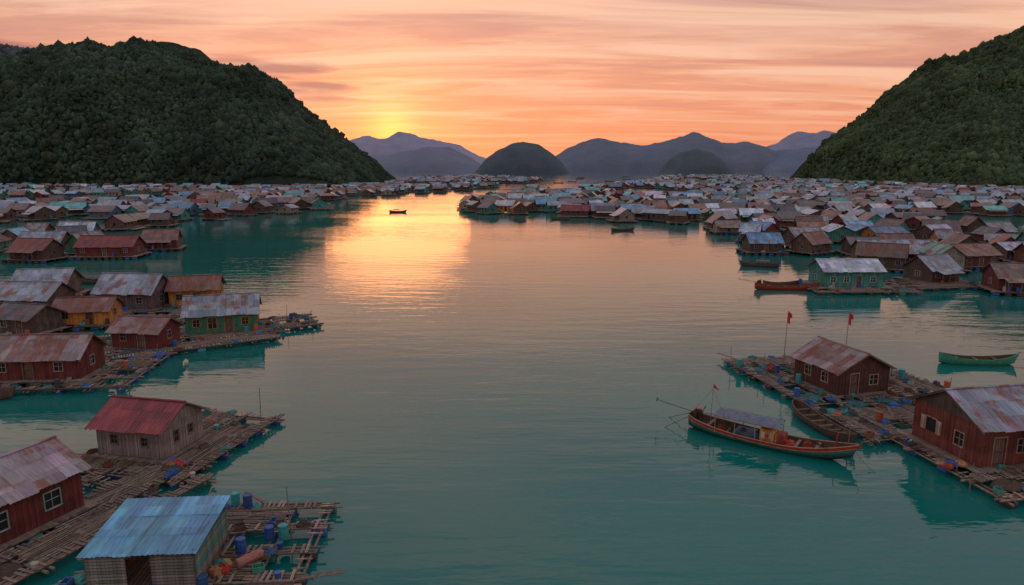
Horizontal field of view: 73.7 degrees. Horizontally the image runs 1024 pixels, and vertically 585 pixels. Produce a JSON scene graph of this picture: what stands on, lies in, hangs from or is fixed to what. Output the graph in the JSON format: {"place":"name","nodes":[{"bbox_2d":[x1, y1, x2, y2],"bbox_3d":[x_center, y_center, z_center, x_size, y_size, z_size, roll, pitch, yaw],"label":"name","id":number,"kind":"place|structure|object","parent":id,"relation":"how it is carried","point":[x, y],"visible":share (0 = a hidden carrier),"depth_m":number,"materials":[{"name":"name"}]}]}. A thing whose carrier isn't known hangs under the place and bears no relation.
{"place":"outdoors","nodes":[
{"label":"outdoors","id":0,"kind":"place"},
{"bbox_2d":[0,41,396,186],"bbox_3d":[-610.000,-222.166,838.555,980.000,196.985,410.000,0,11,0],"label":"forested hill","id":1,"kind":"structure","parent":0,"point":[273,179],"depth_m":695.66,"materials":[{"name":"green plant"}]},
{"bbox_2d":[0,35,391,187],"bbox_3d":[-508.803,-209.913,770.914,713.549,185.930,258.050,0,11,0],"label":"hillside forest","id":2,"kind":"object","parent":1,"relation":"on","point":[307,142],"visible":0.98,"depth_m":720.94,"materials":[{"name":"green plant"}]},
{"bbox_2d":[0,171,1023,584],"bbox_3d":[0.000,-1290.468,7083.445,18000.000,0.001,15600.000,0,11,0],"label":"sea water","id":3,"kind":"structure","parent":0,"point":[454,393],"depth_m":65.69,"materials":[{"name":"teal liquid"}]},
{"bbox_2d":[1,254,70,263],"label":"platform","id":4,"kind":"structure","parent":3,"relation":"in","point":[26,259],"depth_m":157.88,"materials":[{"name":"brown wood"}]},
{"bbox_2d":[9,240,63,259],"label":"walls","id":5,"kind":"structure","parent":4,"relation":"on","point":[46,253],"depth_m":158.82,"materials":[{"name":"paint"}]},
{"bbox_2d":[5,237,66,260],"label":"roof","id":6,"kind":"structure","parent":5,"relation":"on","point":[23,245],"depth_m":158.66,"materials":[{"name":"red metal"}]},
{"bbox_2d":[0,325,75,333],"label":"platform","id":7,"kind":"structure","parent":3,"relation":"in","point":[70,328],"depth_m":90.31,"materials":[{"name":"brown wood"}]},
{"bbox_2d":[0,306,62,333],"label":"walls","id":8,"kind":"structure","parent":7,"relation":"on","point":[46,318],"depth_m":88.85,"materials":[{"name":"brown wood"}]},
{"bbox_2d":[0,301,67,322],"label":"roof","id":9,"kind":"structure","parent":8,"relation":"on","point":[10,310],"depth_m":88.55,"materials":[{"name":"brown metal"}]},
{"bbox_2d":[0,499,100,554],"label":"platform","id":10,"kind":"structure","parent":3,"relation":"in","point":[36,532],"depth_m":40.74,"materials":[{"name":"brown wood"}]},
{"bbox_2d":[0,461,83,544],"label":"walls","id":11,"kind":"structure","parent":10,"relation":"on","point":[27,514],"depth_m":40.84,"materials":[{"name":"paint"}]},
{"bbox_2d":[0,487,62,532],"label":"windows","id":12,"kind":"structure","parent":11,"relation":"attached to","point":[51,498],"depth_m":41.38,"materials":[{"name":"paint"}]},
{"bbox_2d":[0,435,92,507],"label":"roof","id":13,"kind":"structure","parent":11,"relation":"on","point":[19,472],"depth_m":41.57,"materials":[{"name":"grey metal"}]},
{"bbox_2d":[0,362,116,387],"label":"platform","id":14,"kind":"structure","parent":3,"relation":"in","point":[46,382],"depth_m":68.86,"materials":[{"name":"brown wood"}]},
{"bbox_2d":[0,337,104,379],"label":"walls","id":15,"kind":"structure","parent":14,"relation":"on","point":[83,367],"depth_m":69.23,"materials":[{"name":"paint"}]},
{"bbox_2d":[0,332,110,362],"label":"roof","id":16,"kind":"structure","parent":15,"relation":"on","point":[37,347],"depth_m":69.72,"materials":[{"name":"brown metal"}]},
{"bbox_2d":[75,288,91,295],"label":"platform","id":17,"kind":"structure","parent":3,"relation":"in","point":[86,291],"depth_m":118.54,"materials":[{"name":"brown wood"}]},
{"bbox_2d":[62,271,81,292],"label":"walls","id":18,"kind":"structure","parent":17,"relation":"on","point":[75,282],"depth_m":116.11,"materials":[{"name":"brown wood"}]},
{"bbox_2d":[10,267,84,283],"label":"roof","id":19,"kind":"structure","parent":18,"relation":"on","point":[42,274],"depth_m":113.13,"materials":[{"name":"grey metal"}]},
{"bbox_2d":[62,319,113,330],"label":"platform","id":20,"kind":"structure","parent":3,"relation":"in","point":[86,322],"depth_m":92.74,"materials":[{"name":"brown wood"}]},
{"bbox_2d":[63,299,122,324],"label":"walls","id":21,"kind":"structure","parent":20,"relation":"on","point":[78,318],"depth_m":93.22,"materials":[{"name":"paint"}]},
{"bbox_2d":[51,296,125,313],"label":"roof","id":22,"kind":"structure","parent":21,"relation":"on","point":[79,304],"depth_m":93.62,"materials":[{"name":"brown metal"}]},
{"bbox_2d":[0,348,177,393],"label":"bamboo raft","id":23,"kind":"object","parent":3,"relation":"on","point":[89,385],"visible":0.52,"depth_m":70.75,"materials":[{"name":"brown wood"}]},
{"bbox_2d":[0,449,215,584],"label":"bamboo raft","id":24,"kind":"object","parent":3,"relation":"on","point":[13,571],"visible":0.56,"depth_m":41.81,"materials":[{"name":"brown wood"}]},
{"bbox_2d":[68,249,152,259],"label":"platform","id":25,"kind":"structure","parent":3,"relation":"in","point":[119,257],"depth_m":163.13,"materials":[{"name":"brown wood"}]},
{"bbox_2d":[76,237,144,255],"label":"walls","id":26,"kind":"structure","parent":25,"relation":"on","point":[97,251],"depth_m":163.87,"materials":[{"name":"paint"}]},
{"bbox_2d":[73,235,146,247],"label":"roof","id":27,"kind":"structure","parent":26,"relation":"on","point":[95,241],"depth_m":164.69,"materials":[{"name":"red metal"}]},
{"bbox_2d":[99,213,146,230],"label":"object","id":28,"kind":"object","parent":3,"relation":"on","point":[125,221],"visible":0.97,"depth_m":236.22,"materials":[{"name":"brown wood"}]},
{"bbox_2d":[73,305,184,330],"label":"bamboo raft","id":29,"kind":"object","parent":3,"relation":"on","point":[175,313],"visible":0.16,"depth_m":100.14,"materials":[{"name":"brown wood"}]},
{"bbox_2d":[122,304,165,314],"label":"platform","id":30,"kind":"structure","parent":3,"relation":"in","point":[154,310],"depth_m":102.64,"materials":[{"name":"brown wood"}]},
{"bbox_2d":[95,277,168,308],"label":"walls","id":31,"kind":"structure","parent":30,"relation":"on","point":[151,302],"depth_m":103.31,"materials":[{"name":"brown wood"}]},
{"bbox_2d":[90,272,168,295],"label":"roof","id":32,"kind":"structure","parent":31,"relation":"on","point":[117,283],"depth_m":103.91,"materials":[{"name":"grey metal"}]},
{"bbox_2d":[106,339,187,352],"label":"platform","id":33,"kind":"structure","parent":3,"relation":"in","point":[142,349],"depth_m":80.95,"materials":[{"name":"brown wood"}]},
{"bbox_2d":[111,319,180,348],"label":"walls","id":34,"kind":"structure","parent":33,"relation":"on","point":[160,340],"depth_m":81.18,"materials":[{"name":"paint"}]},
{"bbox_2d":[104,315,184,335],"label":"roof","id":35,"kind":"structure","parent":34,"relation":"on","point":[147,325],"depth_m":81.40,"materials":[{"name":"brown metal"}]},
{"bbox_2d":[90,433,214,466],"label":"platform","id":36,"kind":"structure","parent":3,"relation":"in","point":[175,455],"depth_m":50.86,"materials":[{"name":"brown wood"}]},
{"bbox_2d":[96,404,203,459],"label":"walls","id":37,"kind":"structure","parent":36,"relation":"on","point":[130,445],"depth_m":50.99,"materials":[{"name":"grey wood"}]},
{"bbox_2d":[84,395,210,436],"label":"roof","id":38,"kind":"structure","parent":37,"relation":"attached to","point":[146,415],"depth_m":51.14,"materials":[{"name":"red metal"}]},
{"bbox_2d":[146,245,187,251],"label":"platform","id":39,"kind":"structure","parent":3,"relation":"in","point":[169,249],"depth_m":178.78,"materials":[{"name":"brown wood"}]},
{"bbox_2d":[144,234,180,248],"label":"walls","id":40,"kind":"structure","parent":39,"relation":"on","point":[175,244],"depth_m":179.34,"materials":[{"name":"paint"}]},
{"bbox_2d":[141,229,182,248],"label":"roof","id":41,"kind":"structure","parent":40,"relation":"on","point":[161,236],"depth_m":179.46,"materials":[{"name":"brown metal"}]},
{"bbox_2d":[163,301,180,307],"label":"platform","id":42,"kind":"structure","parent":3,"relation":"in","point":[171,305],"depth_m":104.94,"materials":[{"name":"brown wood"}]},
{"bbox_2d":[168,280,223,305],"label":"walls","id":43,"kind":"structure","parent":42,"relation":"on","point":[172,297],"depth_m":105.75,"materials":[{"name":"paint"}]},
{"bbox_2d":[164,274,226,291],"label":"roof","id":44,"kind":"structure","parent":43,"relation":"on","point":[181,283],"depth_m":106.57,"materials":[{"name":"brown metal"}]},
{"bbox_2d":[0,189,346,227],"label":"floating village","id":45,"kind":"object","parent":3,"relation":"on","point":[167,209],"visible":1,"depth_m":320.78,"materials":[{"name":"multicoloured wood"}]},
{"bbox_2d":[79,408,284,488],"bbox_3d":[-26.462,11.604,53.852,10.912,1.874,15.067,2,11,13],"label":"bamboo raft","id":46,"kind":"object","parent":3,"relation":"on","point":[226,426],"visible":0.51,"depth_m":52.28,"materials":[{"name":"brown wood"}]},
{"bbox_2d":[98,318,282,360],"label":"bamboo raft","id":47,"kind":"object","parent":3,"relation":"on","point":[198,341],"visible":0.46,"depth_m":84.57,"materials":[{"name":"brown wood"}]},
{"bbox_2d":[58,486,344,584],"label":"bamboo raft","id":48,"kind":"object","parent":3,"relation":"on","point":[256,512],"visible":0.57,"depth_m":39.14,"materials":[{"name":"brown wood"}]},
{"bbox_2d":[76,495,230,584],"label":"bamboo shed","id":49,"kind":"structure","parent":48,"relation":"on","point":[188,535],"depth_m":35.63,"materials":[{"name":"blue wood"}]},
{"bbox_2d":[206,557,232,576],"bbox_3d":[-15.635,14.570,36.608,1.264,0.644,1.364,6,12,30],"label":"fishing net pile","id":50,"kind":"object","parent":48,"relation":"on","point":[218,566],"visible":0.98,"depth_m":36.31,"materials":[{"name":"fabric"}]},
{"bbox_2d":[180,320,266,340],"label":"platform","id":51,"kind":"structure","parent":3,"relation":"in","point":[183,330],"depth_m":88.78,"materials":[{"name":"brown wood"}]},
{"bbox_2d":[185,305,258,333],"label":"walls","id":52,"kind":"structure","parent":51,"relation":"on","point":[237,326],"depth_m":88.78,"materials":[{"name":"paint"}]},
{"bbox_2d":[180,292,261,318],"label":"roof","id":53,"kind":"structure","parent":52,"relation":"attached to","point":[205,305],"depth_m":89.46,"materials":[{"name":"grey metal"}]},
{"bbox_2d":[0,181,499,196],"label":"floating village","id":54,"kind":"object","parent":3,"relation":"on","point":[350,188],"visible":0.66,"depth_m":574.46,"materials":[{"name":"multicoloured wood"}]},
{"bbox_2d":[240,313,323,334],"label":"bamboo raft","id":55,"kind":"object","parent":3,"relation":"on","point":[293,319],"visible":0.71,"depth_m":94.60,"materials":[{"name":"brown wood"}]},
{"bbox_2d":[350,132,485,163],"bbox_3d":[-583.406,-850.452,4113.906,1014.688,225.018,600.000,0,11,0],"label":"distant island","id":56,"kind":"structure","parent":3,"relation":"on","point":[397,142],"depth_m":3941.12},
{"bbox_2d":[373,147,480,171],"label":"distant island","id":57,"kind":"structure","parent":3,"relation":"on","point":[436,159],"depth_m":2707.14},
{"bbox_2d":[370,178,538,183],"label":"floating village","id":58,"kind":"object","parent":3,"relation":"on","point":[499,180],"visible":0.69,"depth_m":875.72,"materials":[{"name":"grey wood"}]},
{"bbox_2d":[474,142,569,172],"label":"distant island","id":59,"kind":"structure","parent":3,"relation":"in","point":[521,157],"depth_m":2126.86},
{"bbox_2d":[556,132,778,170],"bbox_3d":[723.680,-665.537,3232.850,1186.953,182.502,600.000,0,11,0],"label":"distant island","id":60,"kind":"structure","parent":3,"relation":"in","point":[598,154],"depth_m":3011.69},
{"bbox_2d":[655,149,734,172],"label":"distant island","id":61,"kind":"structure","parent":3,"relation":"in","point":[695,161],"depth_m":2068.62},
{"bbox_2d":[652,175,790,180],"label":"floating village","id":62,"kind":"object","parent":3,"relation":"on","point":[710,177],"visible":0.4,"depth_m":1103.43,"materials":[{"name":"grey wood"}]},
{"bbox_2d":[457,189,1023,226],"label":"floating village","id":63,"kind":"object","parent":3,"relation":"on","point":[683,207],"visible":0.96,"depth_m":329.24,"materials":[{"name":"multicoloured wood"}]},
{"bbox_2d":[615,178,893,185],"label":"floating village","id":64,"kind":"object","parent":3,"relation":"on","point":[738,181],"visible":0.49,"depth_m":812.71,"materials":[{"name":"grey wood"}]},
{"bbox_2d":[735,247,788,254],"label":"platform","id":65,"kind":"structure","parent":3,"relation":"in","point":[780,252],"depth_m":171.11,"materials":[{"name":"brown wood"}]},
{"bbox_2d":[742,236,781,251],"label":"walls","id":66,"kind":"structure","parent":65,"relation":"on","point":[750,248],"depth_m":171.91,"materials":[{"name":"paint"}]},
{"bbox_2d":[740,232,784,243],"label":"roof","id":67,"kind":"structure","parent":66,"relation":"on","point":[764,238],"depth_m":172.77,"materials":[{"name":"blue metal"}]},
{"bbox_2d":[656,384,874,472],"bbox_3d":[20.275,10.389,54.516,18.626,4.301,2.916,8,13,36],"label":"longtail boat","id":68,"kind":"object","parent":3,"relation":"on","point":[769,434],"visible":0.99,"depth_m":54.37,"materials":[{"name":"brown wood"}]},
{"bbox_2d":[521,181,1023,193],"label":"floating village","id":69,"kind":"object","parent":3,"relation":"on","point":[798,186],"visible":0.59,"depth_m":601.39,"materials":[{"name":"grey wood"}]},
{"bbox_2d":[739,278,820,289],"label":"longtail boat","id":70,"kind":"object","parent":3,"relation":"on","point":[759,285],"visible":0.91,"depth_m":122.89,"materials":[{"name":"brown wood"}]},
{"bbox_2d":[762,146,818,170],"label":"distant island","id":71,"kind":"structure","parent":3,"relation":"in","point":[791,160],"depth_m":2945.55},
{"bbox_2d":[766,130,834,150],"bbox_3d":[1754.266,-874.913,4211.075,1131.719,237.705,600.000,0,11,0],"label":"distant island","id":72,"kind":"structure","parent":3,"relation":"on","point":[797,140],"depth_m":4082.64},
{"bbox_2d":[702,210,929,231],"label":"floating village","id":73,"kind":"object","parent":3,"relation":"on","point":[874,218],"visible":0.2,"depth_m":236.19,"materials":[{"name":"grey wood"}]},
{"bbox_2d":[717,353,918,442],"bbox_3d":[31.510,8.916,67.355,14.453,2.238,26.051,-2,11,-12],"label":"bamboo raft","id":74,"kind":"object","parent":3,"relation":"on","point":[884,404],"visible":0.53,"depth_m":63.05,"materials":[{"name":"brown wood"}]},
{"bbox_2d":[792,399,858,442],"bbox_3d":[26.345,11.054,57.712,1.784,1.828,8.603,-2,11,-10],"label":"wooden rowboat","id":75,"kind":"object","parent":3,"relation":"on","point":[808,415],"visible":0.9,"depth_m":58.22,"materials":[{"name":"brown wood"}]},
{"bbox_2d":[786,374,897,404],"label":"platform","id":76,"kind":"structure","parent":3,"relation":"in","point":[876,393],"depth_m":65.21,"materials":[{"name":"brown wood"}]},
{"bbox_2d":[794,354,889,394],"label":"walls","id":77,"kind":"structure","parent":76,"relation":"on","point":[865,368],"depth_m":65.00,"materials":[{"name":"paint"}]},
{"bbox_2d":[788,335,897,376],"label":"roof","id":78,"kind":"structure","parent":77,"relation":"on","point":[842,356],"depth_m":66.55,"materials":[{"name":"brown metal"}]},
{"bbox_2d":[802,280,893,290],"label":"platform","id":79,"kind":"structure","parent":3,"relation":"in","point":[833,286],"depth_m":121.33,"materials":[{"name":"brown wood"}]},
{"bbox_2d":[808,261,883,286],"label":"walls","id":80,"kind":"structure","parent":79,"relation":"on","point":[822,277],"depth_m":121.97,"materials":[{"name":"paint"}]},
{"bbox_2d":[806,258,887,272],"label":"roof","id":81,"kind":"structure","parent":80,"relation":"attached to","point":[845,265],"depth_m":123.00,"materials":[{"name":"grey metal"}]},
{"bbox_2d":[798,279,922,294],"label":"bamboo raft","id":82,"kind":"object","parent":3,"relation":"on","point":[901,289],"visible":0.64,"depth_m":118.84,"materials":[{"name":"brown wood"}]},
{"bbox_2d":[885,268,902,272],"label":"platform","id":83,"kind":"structure","parent":3,"relation":"in","point":[896,270],"depth_m":142.92,"materials":[{"name":"brown wood"}]},
{"bbox_2d":[857,255,905,268],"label":"walls","id":84,"kind":"structure","parent":83,"relation":"on","point":[889,262],"depth_m":144.04,"materials":[{"name":"paint"}]},
{"bbox_2d":[855,241,909,258],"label":"roof","id":85,"kind":"structure","parent":84,"relation":"on","point":[891,250],"depth_m":145.33,"materials":[{"name":"brown metal"}]},
{"bbox_2d":[888,370,951,396],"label":"bamboo raft","id":86,"kind":"object","parent":3,"relation":"on","point":[907,382],"visible":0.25,"depth_m":67.17,"materials":[{"name":"brown wood"}]},
{"bbox_2d":[892,276,964,284],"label":"platform","id":87,"kind":"structure","parent":3,"relation":"in","point":[929,283],"depth_m":127.83,"materials":[{"name":"brown wood"}]},
{"bbox_2d":[903,257,957,281],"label":"walls","id":88,"kind":"structure","parent":87,"relation":"on","point":[927,274],"depth_m":128.66,"materials":[{"name":"paint"}]},
{"bbox_2d":[900,253,964,283],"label":"roof","id":89,"kind":"structure","parent":88,"relation":"on","point":[945,264],"depth_m":128.21,"materials":[{"name":"grey metal"}]},
{"bbox_2d":[885,278,979,290],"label":"bamboo raft","id":90,"kind":"object","parent":3,"relation":"on","point":[958,285],"visible":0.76,"depth_m":124.68,"materials":[{"name":"brown wood"}]},
{"bbox_2d":[883,429,1023,508],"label":"bamboo raft","id":91,"kind":"object","parent":3,"relation":"on","point":[1002,484],"visible":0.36,"depth_m":47.71,"materials":[{"name":"brown wood"}]},
{"bbox_2d":[894,429,1023,475],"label":"platform","id":92,"kind":"structure","parent":3,"relation":"in","point":[985,470],"depth_m":50.49,"materials":[{"name":"brown wood"}]},
{"bbox_2d":[912,392,1023,466],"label":"walls","id":93,"kind":"structure","parent":92,"relation":"on","point":[950,415],"depth_m":50.65,"materials":[{"name":"paint"}]},
{"bbox_2d":[905,383,1023,434],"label":"roof","id":94,"kind":"structure","parent":93,"relation":"on","point":[994,415],"depth_m":50.25,"materials":[{"name":"grey metal"}]},
{"bbox_2d":[920,413,1023,453],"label":"windows","id":95,"kind":"structure","parent":93,"relation":"attached to","point":[934,425],"depth_m":52.20,"materials":[{"name":"paint"}]},
{"bbox_2d":[990,437,1007,465],"bbox_3d":[35.010,11.408,49.100,1.140,2.170,0.145,-2,11,-10],"label":"door","id":96,"kind":"structure","parent":93,"relation":"attached to","point":[998,455],"depth_m":49.10,"materials":[{"name":"brown wood"}]},
{"bbox_2d":[964,266,984,269],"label":"platform","id":97,"kind":"structure","parent":3,"relation":"in","point":[975,267],"depth_m":146.77,"materials":[{"name":"brown wood"}]},
{"bbox_2d":[964,251,999,265],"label":"walls","id":98,"kind":"structure","parent":97,"relation":"on","point":[987,260],"depth_m":147.76,"materials":[{"name":"paint"}]},
{"bbox_2d":[949,243,1003,256],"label":"roof","id":99,"kind":"structure","parent":98,"relation":"on","point":[974,249],"depth_m":148.91,"materials":[{"name":"brown metal"}]},
{"bbox_2d":[938,352,1019,365],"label":"rowboat","id":100,"kind":"object","parent":3,"relation":"on","point":[989,360],"visible":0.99,"depth_m":76.75,"materials":[{"name":"green wood"}]},
{"bbox_2d":[976,282,1023,296],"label":"platform","id":101,"kind":"structure","parent":3,"relation":"in","point":[1017,292],"depth_m":117.65,"materials":[{"name":"brown wood"}]},
{"bbox_2d":[981,265,1021,290],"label":"walls","id":102,"kind":"structure","parent":101,"relation":"on","point":[997,283],"depth_m":120.22,"materials":[{"name":"paint"}]},
{"bbox_2d":[978,262,1023,291],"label":"roof","id":103,"kind":"structure","parent":102,"relation":"on","point":[1011,272],"depth_m":118.88,"materials":[{"name":"brown metal"}]},
{"bbox_2d":[0,0,1023,157],"label":"sky","id":104,"kind":"structure","parent":0,"point":[484,77],"materials":[{"name":"orange"}]},
{"bbox_2d":[791,32,1023,186],"bbox_3d":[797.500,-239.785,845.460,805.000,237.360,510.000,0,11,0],"label":"forested hill","id":105,"kind":"structure","parent":0,"point":[851,169],"depth_m":851.99,"materials":[{"name":"green plant"}]},
{"bbox_2d":[794,25,1023,185],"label":"hillside forest","id":106,"kind":"object","parent":105,"relation":"on","point":[984,154],"visible":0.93,"depth_m":827.65,"materials":[{"name":"green plant"}]},
{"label":"platform","id":107,"kind":"object","parent":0,"visible":0},
{"bbox_2d":[0,284,75,305],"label":"walls","id":108,"kind":"structure","parent":107,"relation":"on","point":[62,290],"depth_m":101.11,"materials":[{"name":"brown wood"}]},
{"bbox_2d":[0,280,80,301],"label":"roof","id":109,"kind":"structure","parent":108,"relation":"on","point":[36,291],"depth_m":99.99,"materials":[{"name":"grey metal"}]},
{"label":"platform","id":110,"kind":"structure","parent":0,"visible":0},
{"bbox_2d":[61,233,69,249],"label":"walls","id":111,"kind":"structure","parent":110,"relation":"on","point":[66,237],"depth_m":175.72,"materials":[{"name":"paint"}]},
{"bbox_2d":[18,230,70,242],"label":"roof","id":112,"kind":"structure","parent":111,"relation":"on","point":[58,236],"depth_m":174.07,"materials":[{"name":"grey metal"}]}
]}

